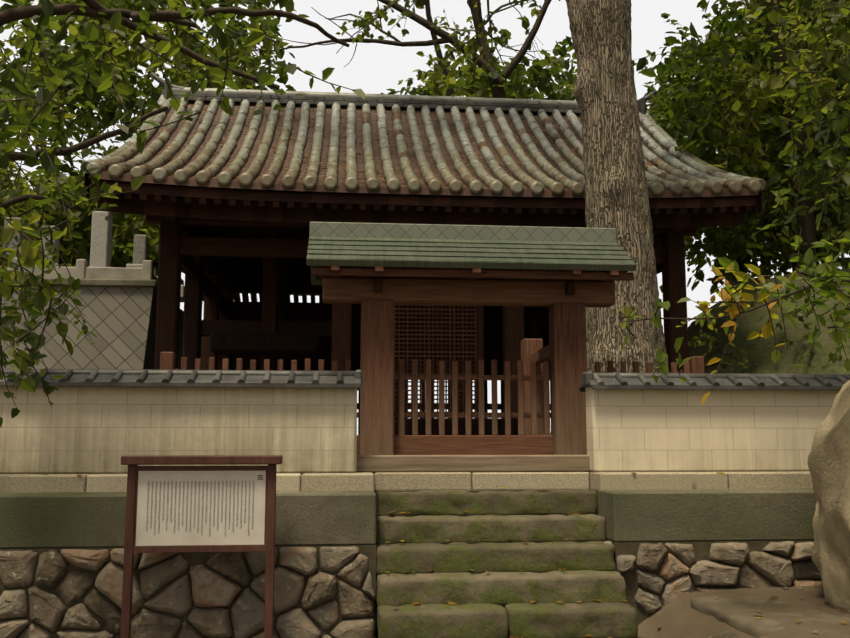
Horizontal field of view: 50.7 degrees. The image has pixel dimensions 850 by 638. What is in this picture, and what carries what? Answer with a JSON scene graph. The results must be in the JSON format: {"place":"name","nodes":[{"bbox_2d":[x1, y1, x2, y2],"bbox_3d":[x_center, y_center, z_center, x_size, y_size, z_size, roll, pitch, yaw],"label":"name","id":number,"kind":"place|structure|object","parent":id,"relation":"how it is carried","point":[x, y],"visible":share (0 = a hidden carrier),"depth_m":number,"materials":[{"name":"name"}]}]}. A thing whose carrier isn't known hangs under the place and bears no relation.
{"place":"outdoors","nodes":[
{"label":"outdoors","id":0,"kind":"place"},
{"bbox_2d":[311,265,322,284],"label":"gate roof","id":1,"kind":"structure","parent":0,"point":[314,281],"depth_m":9.33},
{"bbox_2d":[0,242,847,369],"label":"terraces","id":2,"kind":"object","parent":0,"point":[119,310],"visible":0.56,"depth_m":14.64,"materials":[{"name":"stone"}]},
{"bbox_2d":[3,211,184,301],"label":"gravestones","id":3,"kind":"object","parent":2,"relation":"on","point":[101,241],"visible":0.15,"depth_m":16.23,"materials":[{"name":"stone"}]},
{"bbox_2d":[0,0,846,294],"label":"foliage","id":4,"kind":"object","parent":2,"relation":"on","point":[126,227],"visible":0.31,"depth_m":22.56,"materials":[{"name":"green plant"}]},
{"bbox_2d":[244,0,565,97],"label":"bare tree","id":5,"kind":"object","parent":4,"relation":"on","point":[498,92],"visible":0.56,"depth_m":21.96,"materials":[{"name":"brown plant"}]},
{"bbox_2d":[0,0,849,434],"label":"sky","id":6,"kind":"structure","parent":0,"point":[374,68],"materials":[{"name":"white"}]},
{"bbox_2d":[309,222,616,242],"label":"roof ridge","id":7,"kind":"structure","parent":0,"point":[441,231],"depth_m":8.86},
{"bbox_2d":[376,586,849,637],"bbox_3d":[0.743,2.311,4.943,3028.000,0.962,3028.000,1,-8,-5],"label":"ground","id":8,"kind":"structure","parent":0,"point":[678,617],"depth_m":6.47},
{"bbox_2d":[120,455,282,637],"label":"sign board","id":9,"kind":"object","parent":8,"relation":"on","point":[177,509],"visible":1,"depth_m":6.55,"materials":[{"name":"wood"}]},
{"bbox_2d":[0,471,822,637],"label":"stone base","id":10,"kind":"object","parent":8,"relation":"on","point":[671,536],"visible":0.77,"depth_m":6.91,"materials":[{"name":"stone"}]},
{"bbox_2d":[0,369,849,473],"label":"white wall","id":11,"kind":"structure","parent":10,"relation":"on","point":[96,421],"depth_m":7.57,"materials":[{"name":"beige paint"}]},
{"bbox_2d":[102,180,752,434],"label":"wooden building","id":12,"kind":"structure","parent":10,"relation":"on","point":[213,260],"depth_m":13.99,"materials":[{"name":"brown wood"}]},
{"bbox_2d":[80,72,765,303],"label":"hall roof","id":13,"kind":"structure","parent":12,"relation":"on","point":[670,172],"depth_m":13.29,"materials":[{"name":"tile"}]},
{"bbox_2d":[160,352,704,454],"bbox_3d":[-0.055,1.162,10.656,5.220,1.090,4.380,1,-8,-5],"label":"picket fence","id":14,"kind":"object","parent":10,"relation":"on","point":[481,443],"visible":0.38,"depth_m":8.53,"materials":[{"name":"brown wood"}]},
{"bbox_2d":[311,265,633,471],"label":"gate","id":15,"kind":"structure","parent":10,"relation":"on","point":[378,293],"depth_m":8.45,"materials":[{"name":"brown wood"}]},
{"bbox_2d":[306,236,636,270],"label":"gate roof","id":16,"kind":"structure","parent":15,"relation":"on","point":[435,253],"depth_m":8.44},
{"bbox_2d":[336,0,849,372],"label":"tree","id":17,"kind":"object","parent":10,"relation":"on","point":[616,188],"depth_m":10.82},
{"bbox_2d":[43,105,846,637],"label":"fallen leaves","id":18,"kind":"object","parent":8,"relation":"on","point":[503,487],"visible":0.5,"depth_m":12.23,"materials":[{"name":"brown plant"}]},
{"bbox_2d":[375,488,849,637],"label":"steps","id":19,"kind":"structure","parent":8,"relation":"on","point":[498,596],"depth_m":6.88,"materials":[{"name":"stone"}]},
{"bbox_2d":[704,629,736,637],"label":"rock","id":20,"kind":"object","parent":8,"relation":"on","point":[725,633],"visible":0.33,"depth_m":5.93,"materials":[{"name":"brown stone"}]},
{"bbox_2d":[712,586,822,633],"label":"fallen leaves","id":21,"kind":"object","parent":8,"relation":"on","point":[800,598],"visible":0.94,"depth_m":6.67,"materials":[{"name":"brown plant"}]},
{"bbox_2d":[688,269,849,373],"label":"bank rock","id":22,"kind":"object","parent":8,"relation":"on","point":[755,320],"visible":0.1,"depth_m":13.00,"materials":[{"name":"green stone"}]},
{"bbox_2d":[0,0,849,427],"bbox_3d":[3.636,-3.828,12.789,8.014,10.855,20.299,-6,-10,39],"label":"foliage","id":23,"kind":"object","parent":22,"relation":"on","point":[692,130],"visible":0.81,"depth_m":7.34,"materials":[{"name":"green plant"}]},
{"bbox_2d":[807,380,849,611],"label":"boulder","id":24,"kind":"object","parent":8,"relation":"on","point":[828,461],"visible":0.9,"depth_m":6.30,"materials":[{"name":"beige stone"}]},
{"bbox_2d":[636,0,849,292],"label":"foliage","id":25,"kind":"object","parent":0,"point":[721,27],"visible":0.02,"depth_m":21.71,"materials":[{"name":"green plant"}]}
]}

